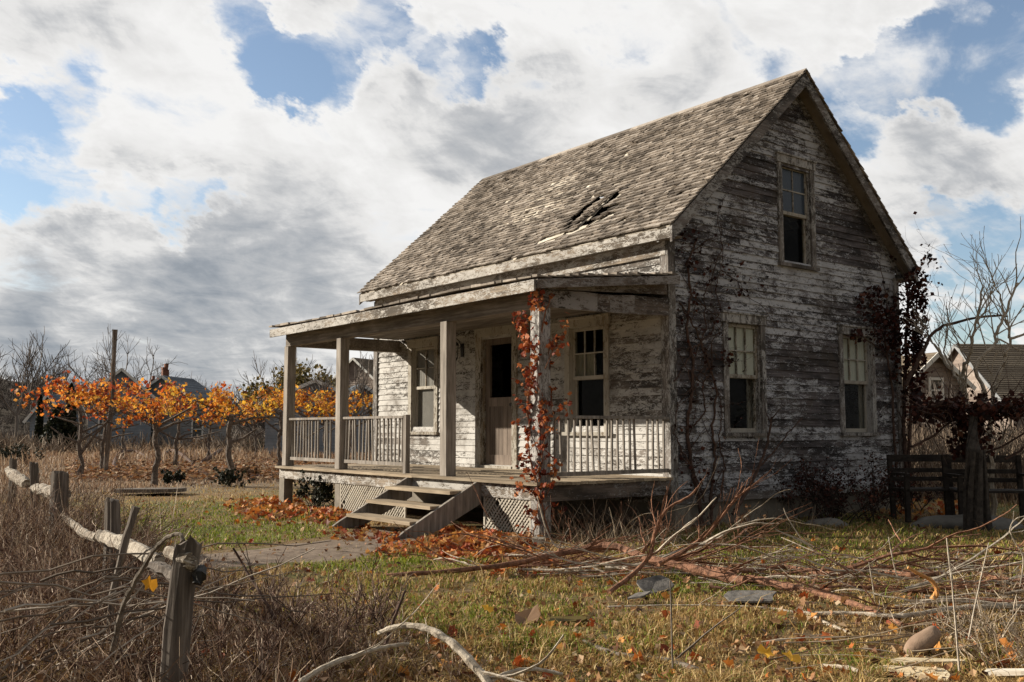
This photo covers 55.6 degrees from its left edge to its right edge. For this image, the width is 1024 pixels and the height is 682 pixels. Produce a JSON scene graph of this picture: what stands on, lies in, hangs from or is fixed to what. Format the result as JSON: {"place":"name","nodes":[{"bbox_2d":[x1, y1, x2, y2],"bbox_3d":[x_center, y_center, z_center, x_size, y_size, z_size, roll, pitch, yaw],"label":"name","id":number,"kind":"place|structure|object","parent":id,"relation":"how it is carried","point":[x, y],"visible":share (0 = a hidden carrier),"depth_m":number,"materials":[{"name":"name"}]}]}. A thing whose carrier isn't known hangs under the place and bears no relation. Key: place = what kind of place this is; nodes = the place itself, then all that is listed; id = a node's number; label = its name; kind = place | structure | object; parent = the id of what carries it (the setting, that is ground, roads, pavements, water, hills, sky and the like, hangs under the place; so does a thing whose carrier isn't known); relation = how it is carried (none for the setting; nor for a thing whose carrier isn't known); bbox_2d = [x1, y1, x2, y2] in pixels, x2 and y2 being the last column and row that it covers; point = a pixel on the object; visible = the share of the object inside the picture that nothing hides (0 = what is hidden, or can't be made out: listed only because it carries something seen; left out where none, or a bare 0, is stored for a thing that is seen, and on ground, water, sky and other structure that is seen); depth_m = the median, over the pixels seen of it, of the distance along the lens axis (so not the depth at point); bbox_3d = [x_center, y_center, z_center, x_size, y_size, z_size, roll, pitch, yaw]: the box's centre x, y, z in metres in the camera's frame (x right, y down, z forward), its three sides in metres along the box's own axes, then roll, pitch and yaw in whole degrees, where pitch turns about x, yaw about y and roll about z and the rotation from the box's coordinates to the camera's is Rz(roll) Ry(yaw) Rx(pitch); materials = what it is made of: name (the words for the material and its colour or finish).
{"place":"outdoors","nodes":[
{"label":"outdoors","id":0,"kind":"place"},
{"bbox_2d":[0,379,262,437],"bbox_3d":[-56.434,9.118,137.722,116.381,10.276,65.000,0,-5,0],"label":"grapevine leaves","id":1,"kind":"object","parent":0,"point":[2,414],"depth_m":116.68,"materials":[{"name":"plant"}]},
{"bbox_2d":[128,527,416,588],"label":"path","id":2,"kind":"structure","parent":0,"point":[290,553],"depth_m":9.85,"materials":[{"name":"concrete"}]},
{"bbox_2d":[0,451,1023,681],"bbox_3d":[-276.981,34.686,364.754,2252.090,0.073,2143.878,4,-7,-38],"label":"ground","id":3,"kind":"structure","parent":0,"point":[471,517],"depth_m":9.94,"materials":[{"name":"plant"}]},
{"bbox_2d":[6,443,44,463],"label":"shrub","id":4,"kind":"object","parent":3,"relation":"on","point":[19,456],"visible":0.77,"depth_m":35.73,"materials":[{"name":"plant"}]},
{"bbox_2d":[33,394,43,444],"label":"dark hedge bush","id":5,"kind":"object","parent":3,"relation":"on","point":[39,427],"visible":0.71,"depth_m":56.91,"materials":[{"name":"black plant"}]},
{"bbox_2d":[0,327,77,440],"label":"bare tree","id":6,"kind":"object","parent":3,"relation":"on","point":[31,366],"visible":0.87,"depth_m":61.92,"materials":[{"name":"plant"}]},
{"bbox_2d":[23,394,78,440],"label":"cottage","id":7,"kind":"structure","parent":3,"relation":"on","point":[30,417],"depth_m":59.91,"materials":[{"name":"grey wood"}]},
{"bbox_2d":[38,404,71,447],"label":"dark hedge bush","id":8,"kind":"object","parent":3,"relation":"on","point":[55,423],"visible":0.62,"depth_m":54.64,"materials":[{"name":"green plant"}]},
{"bbox_2d":[30,354,88,400],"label":"bare tree","id":9,"kind":"object","parent":3,"relation":"on","point":[65,374],"visible":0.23,"depth_m":65.85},
{"bbox_2d":[60,383,78,448],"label":"dark conifer","id":10,"kind":"object","parent":3,"relation":"on","point":[71,429],"visible":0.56,"depth_m":54.82,"materials":[{"name":"black plant"}]},
{"bbox_2d":[11,370,150,475],"bbox_3d":[-11.441,2.234,26.007,3.555,2.922,1.823,0,-5,-5],"label":"grapevine","id":11,"kind":"object","parent":3,"relation":"on","point":[84,387],"visible":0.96,"depth_m":25.89,"materials":[{"name":"plant"}]},
{"bbox_2d":[42,374,153,467],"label":"grapevine","id":12,"kind":"object","parent":3,"relation":"on","point":[107,400],"visible":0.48,"depth_m":28.91,"materials":[{"name":"plant"}]},
{"bbox_2d":[4,457,206,681],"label":"split rail fence","id":13,"kind":"object","parent":3,"relation":"on","point":[184,574],"visible":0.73,"depth_m":4.34,"materials":[{"name":"grey wood"}]},
{"bbox_2d":[142,576,157,591],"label":"leaf","id":14,"kind":"object","parent":13,"relation":"attached to","point":[150,584],"visible":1,"depth_m":4.40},
{"bbox_2d":[64,355,153,423],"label":"bare tree","id":15,"kind":"object","parent":3,"relation":"on","point":[138,374],"visible":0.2,"depth_m":76.11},
{"bbox_2d":[103,329,117,471],"bbox_3d":[-11.480,1.738,27.772,0.190,4.122,0.635,4,-7,-38],"label":"pole","id":16,"kind":"object","parent":3,"relation":"on","point":[112,391],"visible":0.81,"depth_m":27.70,"materials":[{"name":"brown wood"}]},
{"bbox_2d":[64,389,165,455],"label":"grapevine","id":17,"kind":"object","parent":3,"relation":"on","point":[123,430],"visible":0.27,"depth_m":41.91,"materials":[{"name":"plant"}]},
{"bbox_2d":[87,368,155,448],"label":"house","id":18,"kind":"structure","parent":3,"relation":"on","point":[120,373],"depth_m":60.17,"materials":[{"name":"grey wood"}]},
{"bbox_2d":[60,327,187,404],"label":"bare tree","id":19,"kind":"object","parent":3,"relation":"on","point":[106,368],"visible":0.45,"depth_m":78.41,"materials":[{"name":"plant"}]},
{"bbox_2d":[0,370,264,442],"bbox_3d":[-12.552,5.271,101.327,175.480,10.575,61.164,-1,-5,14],"label":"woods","id":20,"kind":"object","parent":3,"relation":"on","point":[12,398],"visible":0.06,"depth_m":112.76,"materials":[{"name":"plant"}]},
{"bbox_2d":[68,389,233,485],"bbox_3d":[-8.163,2.216,21.997,3.716,2.236,1.516,-1,-5,9],"label":"grapevine","id":21,"kind":"object","parent":3,"relation":"on","point":[156,431],"visible":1,"depth_m":22.00,"materials":[{"name":"plant"}]},
{"bbox_2d":[0,540,337,681],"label":"brushwood","id":22,"kind":"object","parent":3,"relation":"on","point":[103,600],"visible":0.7,"depth_m":4.71,"materials":[{"name":"wood"}]},
{"bbox_2d":[101,378,237,466],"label":"grapevine","id":23,"kind":"object","parent":3,"relation":"on","point":[176,439],"visible":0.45,"depth_m":31.34,"materials":[{"name":"plant"}]},
{"bbox_2d":[160,469,185,483],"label":"shrub","id":24,"kind":"object","parent":3,"relation":"on","point":[176,476],"visible":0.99,"depth_m":22.47,"materials":[{"name":"plant"}]},
{"bbox_2d":[145,364,232,447],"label":"house","id":25,"kind":"structure","parent":3,"relation":"on","point":[193,386],"depth_m":62.13,"materials":[{"name":"grey wood"}]},
{"bbox_2d":[149,396,260,456],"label":"grapevine","id":26,"kind":"object","parent":3,"relation":"on","point":[209,437],"visible":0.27,"depth_m":39.70,"materials":[{"name":"plant"}]},
{"bbox_2d":[209,465,254,486],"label":"shrub","id":27,"kind":"object","parent":3,"relation":"on","point":[226,478],"visible":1,"depth_m":21.42,"materials":[{"name":"plant"}]},
{"bbox_2d":[0,463,465,681],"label":"dead leaves","id":28,"kind":"object","parent":3,"relation":"on","point":[324,676],"visible":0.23,"depth_m":4.91,"materials":[{"name":"plant"}]},
{"bbox_2d":[221,377,270,447],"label":"bare tree","id":29,"kind":"object","parent":3,"relation":"on","point":[257,423],"visible":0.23,"depth_m":63.86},
{"bbox_2d":[0,454,494,681],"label":"brush","id":30,"kind":"object","parent":3,"relation":"on","point":[195,638],"visible":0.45,"depth_m":5.46,"materials":[{"name":"plant"}]},
{"bbox_2d":[106,506,139,631],"bbox_3d":[-2.135,1.246,5.312,0.172,0.685,0.071,0,-5,3],"label":"stake","id":31,"kind":"object","parent":30,"relation":"on","point":[127,533],"visible":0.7,"depth_m":5.30,"materials":[{"name":"grey wood"}]},
{"bbox_2d":[110,532,183,651],"bbox_3d":[-1.646,1.135,4.362,0.548,0.576,0.040,-4,-7,38],"label":"cane","id":32,"kind":"object","parent":30,"relation":"on","point":[125,600],"visible":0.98,"depth_m":4.41,"materials":[{"name":"grey plant"}]},
{"bbox_2d":[232,528,276,620],"bbox_3d":[-1.434,1.260,5.335,0.413,0.497,0.062,-4,-7,36],"label":"dark stick","id":33,"kind":"object","parent":30,"relation":"on","point":[251,578],"visible":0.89,"depth_m":5.36,"materials":[{"name":"wood"}]},
{"bbox_2d":[298,583,438,681],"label":"arching branch","id":34,"kind":"object","parent":30,"relation":"on","point":[328,665],"visible":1,"depth_m":4.46,"materials":[{"name":"grey plant"}]},
{"bbox_2d":[377,622,563,681],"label":"arching branch","id":35,"kind":"object","parent":30,"relation":"on","point":[474,666],"visible":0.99,"depth_m":4.41,"materials":[{"name":"beige plant"}]},
{"bbox_2d":[212,401,282,455],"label":"grapevine","id":36,"kind":"object","parent":3,"relation":"on","point":[254,433],"visible":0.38,"depth_m":45.74,"materials":[{"name":"plant"}]},
{"bbox_2d":[235,347,316,391],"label":"bare tree","id":37,"kind":"object","parent":3,"relation":"on","point":[275,385],"visible":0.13,"depth_m":58.98,"materials":[{"name":"plant"}]},
{"bbox_2d":[209,384,353,469],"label":"grapevine","id":38,"kind":"object","parent":3,"relation":"on","point":[280,430],"visible":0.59,"depth_m":29.53,"materials":[{"name":"plant"}]},
{"bbox_2d":[243,374,323,413],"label":"olive tree","id":39,"kind":"object","parent":3,"relation":"on","point":[249,389],"visible":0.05,"depth_m":57.07,"materials":[{"name":"green plant"}]},
{"bbox_2d":[270,358,334,395],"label":"olive tree","id":40,"kind":"object","parent":3,"relation":"on","point":[301,372],"visible":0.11,"depth_m":50.76,"materials":[{"name":"green plant"}]},
{"bbox_2d":[263,385,361,462],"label":"grapevine","id":41,"kind":"object","parent":3,"relation":"on","point":[303,397],"visible":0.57,"depth_m":34.25,"materials":[{"name":"plant"}]},
{"bbox_2d":[258,379,370,456],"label":"house","id":42,"kind":"structure","parent":3,"relation":"on","point":[271,438],"depth_m":45.93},
{"bbox_2d":[271,384,363,455],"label":"grapevine","id":43,"kind":"object","parent":3,"relation":"on","point":[323,421],"visible":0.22,"depth_m":39.72,"materials":[{"name":"plant"}]},
{"bbox_2d":[293,469,358,507],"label":"porch shrub","id":44,"kind":"object","parent":3,"relation":"on","point":[323,491],"visible":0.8,"depth_m":15.45,"materials":[{"name":"plant"}]},
{"bbox_2d":[299,351,372,434],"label":"bare tree","id":45,"kind":"object","parent":3,"relation":"on","point":[361,388],"visible":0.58,"depth_m":40.43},
{"bbox_2d":[299,387,372,459],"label":"grapevine","id":46,"kind":"object","parent":3,"relation":"on","point":[364,397],"visible":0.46,"depth_m":35.90,"materials":[{"name":"plant"}]},
{"bbox_2d":[331,358,372,389],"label":"barn","id":47,"kind":"structure","parent":3,"relation":"on","point":[352,363],"depth_m":75.34,"materials":[{"name":"grey"}]},
{"bbox_2d":[0,419,1023,500],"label":"hedgerow brush","id":48,"kind":"object","parent":3,"relation":"on","point":[933,448],"visible":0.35,"depth_m":22.87,"materials":[{"name":"plant"}]},
{"bbox_2d":[3,449,1023,681],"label":"leaf litter","id":49,"kind":"object","parent":3,"relation":"on","point":[141,474],"visible":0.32,"depth_m":6.80,"materials":[{"name":"plant"}]},
{"bbox_2d":[154,377,327,479],"bbox_3d":[-6.645,2.183,23.422,4.212,2.569,1.681,0,-5,-2],"label":"grapevine","id":50,"kind":"object","parent":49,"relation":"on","point":[230,424],"visible":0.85,"depth_m":23.46,"materials":[{"name":"plant"}]},
{"bbox_2d":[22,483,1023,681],"bbox_3d":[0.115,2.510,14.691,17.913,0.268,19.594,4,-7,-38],"label":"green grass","id":51,"kind":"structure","parent":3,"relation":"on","point":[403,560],"depth_m":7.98,"materials":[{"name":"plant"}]},
{"bbox_2d":[114,487,186,492],"bbox_3d":[-6.958,2.871,18.703,1.328,0.094,0.763,0,-5,5],"label":"old board","id":52,"kind":"object","parent":51,"relation":"on","point":[157,490],"visible":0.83,"depth_m":18.35,"materials":[{"name":"grey wood"}]},
{"bbox_2d":[636,575,673,594],"bbox_3d":[1.084,1.853,7.384,0.271,0.114,0.165,2,-6,-25],"label":"roof slate","id":53,"kind":"object","parent":51,"relation":"on","point":[658,583],"visible":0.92,"depth_m":7.38,"materials":[{"name":"stone"}]},
{"bbox_2d":[492,667,562,681],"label":"arching branch","id":54,"kind":"object","parent":3,"relation":"on","point":[512,671],"visible":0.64,"depth_m":4.49,"materials":[{"name":"beige plant"}]},
{"bbox_2d":[515,604,540,625],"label":"curled leaf","id":55,"kind":"object","parent":3,"relation":"on","point":[531,614],"visible":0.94,"depth_m":6.29,"materials":[{"name":"brown plant"}]},
{"bbox_2d":[548,616,586,623],"bbox_3d":[0.362,1.811,6.304,0.255,0.040,0.082,0,-5,1],"label":"bark piece","id":56,"kind":"object","parent":3,"relation":"on","point":[568,619],"visible":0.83,"depth_m":6.30,"materials":[{"name":"brown plant"}]},
{"bbox_2d":[124,494,1023,681],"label":"fallen leaves","id":57,"kind":"object","parent":3,"relation":"on","point":[256,508],"depth_m":9.35,"materials":[{"name":"plant"}]},
{"bbox_2d":[269,68,918,538],"bbox_3d":[0.647,-0.400,16.156,9.046,6.842,8.020,4,-7,-38],"label":"farmhouse","id":58,"kind":"object","parent":3,"relation":"on","point":[589,238],"visible":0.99,"depth_m":14.10,"materials":[{"name":"wood"}]},
{"bbox_2d":[406,336,439,434],"bbox_3d":[-1.515,0.791,16.954,0.190,1.675,1.000,4,-7,-38],"label":"window","id":59,"kind":"structure","parent":58,"relation":"in","point":[423,363],"depth_m":17.06,"materials":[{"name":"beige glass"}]},
{"bbox_2d":[486,337,511,465],"bbox_3d":[-0.189,0.941,15.272,0.105,2.010,0.760,4,-7,-38],"label":"door","id":60,"kind":"structure","parent":58,"relation":"in","point":[499,409],"depth_m":15.32,"materials":[{"name":"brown wood"}]},
{"bbox_2d":[510,288,572,536],"bbox_3d":[0.317,0.823,11.029,0.733,2.960,0.735,4,-7,-38],"label":"post creeper","id":61,"kind":"object","parent":58,"relation":"attached to","point":[531,381],"visible":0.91,"depth_m":10.97,"materials":[{"name":"red plant"}]},
{"bbox_2d":[561,313,610,435],"bbox_3d":[1.083,0.489,13.655,0.190,1.675,0.980,4,-7,-38],"label":"window","id":62,"kind":"structure","parent":58,"relation":"in","point":[577,366],"depth_m":13.77,"materials":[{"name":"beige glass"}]},
{"bbox_2d":[664,189,790,525],"bbox_3d":[2.901,0.366,12.887,2.398,5.088,0.382,4,-7,-38],"label":"wall creeper","id":63,"kind":"object","parent":58,"relation":"attached to","point":[691,467],"depth_m":12.73,"materials":[{"name":"brown plant"}]},
{"bbox_2d":[720,310,770,436],"bbox_3d":[3.163,0.463,13.371,0.970,1.695,0.205,4,-7,-38],"label":"window","id":64,"kind":"structure","parent":58,"relation":"in","point":[742,335],"depth_m":13.49,"materials":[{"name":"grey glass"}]},
{"bbox_2d":[731,400,803,514],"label":"shoot","id":65,"kind":"object","parent":58,"relation":"attached to","point":[743,496],"visible":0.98,"depth_m":13.15,"materials":[{"name":"brown plant"}]},
{"bbox_2d":[774,150,819,271],"bbox_3d":[4.170,-1.896,14.371,0.960,1.675,0.190,4,-7,-38],"label":"window","id":66,"kind":"structure","parent":58,"relation":"in","point":[795,191],"depth_m":14.47,"materials":[{"name":"beige"}]},
{"bbox_2d":[836,324,880,435],"bbox_3d":[5.303,0.616,15.043,1.030,1.695,0.205,4,-7,-38],"label":"window","id":67,"kind":"structure","parent":58,"relation":"in","point":[856,364],"depth_m":15.17,"materials":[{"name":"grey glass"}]},
{"bbox_2d":[848,211,951,502],"bbox_3d":[5.985,0.324,15.168,2.553,4.783,1.132,2,-6,-24],"label":"corner creeper","id":68,"kind":"object","parent":58,"relation":"attached to","point":[915,342],"visible":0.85,"depth_m":15.54,"materials":[{"name":"brown plant"}]},
{"bbox_2d":[904,308,1006,385],"bbox_3d":[6.614,0.025,14.328,1.554,1.267,0.408,0,-5,4],"label":"hanging cane","id":69,"kind":"object","parent":68,"relation":"attached to","point":[914,368],"visible":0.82,"depth_m":14.48,"materials":[{"name":"grey plant"}]},
{"bbox_2d":[606,468,707,594],"bbox_3d":[1.109,1.476,7.656,0.997,0.930,0.341,3,-6,-28],"label":"fallen branch","id":70,"kind":"object","parent":3,"relation":"on","point":[624,580],"visible":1,"depth_m":7.60,"materials":[{"name":"wood"}]},
{"bbox_2d":[582,607,741,671],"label":"fallen branch","id":71,"kind":"object","parent":3,"relation":"on","point":[665,658],"visible":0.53,"depth_m":5.17,"materials":[{"name":"wood"}]},
{"bbox_2d":[670,580,673,667],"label":"reed","id":72,"kind":"object","parent":3,"relation":"on","point":[672,658],"visible":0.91,"depth_m":4.90,"materials":[{"name":"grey plant"}]},
{"bbox_2d":[545,490,853,543],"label":"undergrowth","id":73,"kind":"object","parent":3,"relation":"on","point":[624,522],"visible":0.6,"depth_m":11.58,"materials":[{"name":"plant"}]},
{"bbox_2d":[607,573,792,612],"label":"fallen branch","id":74,"kind":"object","parent":3,"relation":"on","point":[761,607],"visible":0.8,"depth_m":6.77,"materials":[{"name":"wood"}]},
{"bbox_2d":[377,458,1023,617],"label":"branch litter","id":75,"kind":"object","parent":3,"relation":"on","point":[549,563],"visible":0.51,"depth_m":8.31,"materials":[{"name":"brown plant"}]},
{"bbox_2d":[657,440,791,566],"bbox_3d":[1.689,1.290,7.823,1.092,1.015,0.274,1,-5,-8],"label":"fallen branch","id":76,"kind":"object","parent":75,"relation":"on","point":[691,546],"visible":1,"depth_m":7.84,"materials":[{"name":"wood"}]},
{"bbox_2d":[402,500,1023,678],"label":"pale twigs","id":77,"kind":"object","parent":3,"relation":"on","point":[1011,629],"visible":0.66,"depth_m":6.04,"materials":[{"name":"wood"}]},
{"bbox_2d":[907,566,938,599],"bbox_3d":[2.793,1.647,6.601,0.220,0.232,0.046,0,-5,-5],"label":"bark strip","id":78,"kind":"object","parent":77,"relation":"on","point":[933,583],"visible":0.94,"depth_m":6.59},
{"bbox_2d":[724,590,776,602],"bbox_3d":[1.699,1.825,6.940,0.365,0.064,0.208,-2,-5,17],"label":"roof slate","id":79,"kind":"object","parent":3,"relation":"on","point":[743,594],"visible":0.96,"depth_m":6.93,"materials":[{"name":"stone"}]},
{"bbox_2d":[733,504,772,545],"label":"rust shrub","id":80,"kind":"object","parent":3,"relation":"on","point":[747,531],"visible":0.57,"depth_m":10.74,"materials":[{"name":"brown plant"}]},
{"bbox_2d":[805,518,847,527],"bbox_3d":[4.145,2.429,12.851,0.632,0.187,0.419,0,-5,0],"label":"stone","id":81,"kind":"object","parent":3,"relation":"on","point":[831,521],"visible":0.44,"depth_m":12.72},
{"bbox_2d":[771,450,912,524],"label":"shrub","id":82,"kind":"object","parent":3,"relation":"on","point":[824,493],"visible":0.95,"depth_m":13.43,"materials":[{"name":"brown plant"}]},
{"bbox_2d":[746,574,937,626],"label":"fallen branch","id":83,"kind":"object","parent":3,"relation":"on","point":[820,594],"visible":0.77,"depth_m":7.11,"materials":[{"name":"wood"}]},
{"bbox_2d":[703,546,1023,582],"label":"fallen branch","id":84,"kind":"object","parent":3,"relation":"on","point":[784,566],"visible":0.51,"depth_m":8.22,"materials":[{"name":"wood"}]},
{"bbox_2d":[863,452,954,513],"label":"shrub","id":85,"kind":"object","parent":3,"relation":"on","point":[912,493],"visible":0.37,"depth_m":14.50,"materials":[{"name":"brown plant"}]},
{"bbox_2d":[874,665,949,680],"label":"split board","id":86,"kind":"object","parent":3,"relation":"on","point":[908,671],"visible":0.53,"depth_m":4.98,"materials":[{"name":"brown wood"}]},
{"bbox_2d":[803,596,1023,617],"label":"fallen branch","id":87,"kind":"object","parent":3,"relation":"on","point":[902,614],"visible":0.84,"depth_m":6.38,"materials":[{"name":"wood"}]},
{"bbox_2d":[903,625,940,654],"bbox_3d":[2.321,1.709,5.488,0.213,0.198,0.125,-1,-5,12],"label":"stone","id":88,"kind":"object","parent":3,"relation":"on","point":[929,637],"visible":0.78,"depth_m":5.46,"materials":[{"name":"stone"}]},
{"bbox_2d":[886,454,963,521],"bbox_3d":[5.810,2.044,13.555,0.920,0.905,0.590,0,-5,-3],"label":"garden bench","id":89,"kind":"object","parent":3,"relation":"on","point":[906,478],"visible":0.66,"depth_m":13.77,"materials":[{"name":"brown wood"}]},
{"bbox_2d":[890,657,965,664],"bbox_3d":[2.205,1.700,5.159,0.380,0.028,0.068,0,-5,3],"label":"split board","id":90,"kind":"object","parent":3,"relation":"on","point":[936,660],"visible":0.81,"depth_m":5.14,"materials":[{"name":"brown wood"}]},
{"bbox_2d":[906,376,957,441],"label":"vine leaves","id":91,"kind":"object","parent":3,"relation":"on","point":[935,393],"visible":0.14,"depth_m":25.76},
{"bbox_2d":[901,352,976,446],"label":"house","id":92,"kind":"structure","parent":3,"relation":"on","point":[936,360],"depth_m":36.17,"materials":[{"name":"grey"}]},
{"bbox_2d":[946,538,960,670],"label":"reed","id":93,"kind":"object","parent":3,"relation":"on","point":[957,648],"visible":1,"depth_m":4.97,"materials":[{"name":"beige plant"}]},
{"bbox_2d":[891,356,1023,459],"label":"arbour","id":94,"kind":"object","parent":3,"relation":"on","point":[956,409],"visible":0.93,"depth_m":12.48,"materials":[{"name":"brown plant"}]},
{"bbox_2d":[900,239,1015,441],"bbox_3d":[6.667,0.532,14.382,1.355,4.152,1.937,2,-6,-21],"label":"pale tree","id":95,"kind":"object","parent":3,"relation":"on","point":[960,378],"visible":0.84,"depth_m":14.41,"materials":[{"name":"grey plant"}]},
{"bbox_2d":[911,514,1023,529],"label":"stone","id":96,"kind":"object","parent":3,"relation":"on","point":[949,521],"visible":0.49,"depth_m":12.52,"materials":[{"name":"stone"}]},
{"bbox_2d":[963,412,992,532],"bbox_3d":[5.839,1.677,12.167,0.384,1.578,0.355,4,-7,-38],"label":"gnarled trunk","id":97,"kind":"object","parent":3,"relation":"on","point":[976,502],"visible":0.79,"depth_m":12.06,"materials":[{"name":"brown plant"}]},
{"bbox_2d":[968,543,988,639],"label":"reed","id":98,"kind":"object","parent":3,"relation":"on","point":[977,594],"visible":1,"depth_m":5.38,"materials":[{"name":"beige plant"}]},
{"bbox_2d":[941,455,1023,521],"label":"garden bench","id":99,"kind":"object","parent":3,"relation":"on","point":[959,479],"visible":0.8,"depth_m":13.38,"materials":[{"name":"brown wood"}]},
{"bbox_2d":[945,216,1023,515],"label":"pale tree","id":100,"kind":"object","parent":3,"relation":"on","point":[993,499],"visible":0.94,"depth_m":13.48,"materials":[{"name":"grey plant"}]},
{"bbox_2d":[947,344,1023,443],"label":"house","id":101,"kind":"structure","parent":3,"relation":"on","point":[1016,372],"depth_m":42.10,"materials":[{"name":"grey"}]},
{"bbox_2d":[985,668,1023,675],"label":"split board","id":102,"kind":"object","parent":3,"relation":"on","point":[1013,671],"visible":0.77,"depth_m":4.82,"materials":[{"name":"wood"}]},
{"bbox_2d":[0,438,1023,504],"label":"dry field grass","id":103,"kind":"structure","parent":0,"point":[54,459],"depth_m":34.85,"materials":[{"name":"plant"}]},
{"bbox_2d":[0,0,1023,402],"label":"sky","id":104,"kind":"structure","parent":0,"point":[194,178],"materials":[{"name":"white"}]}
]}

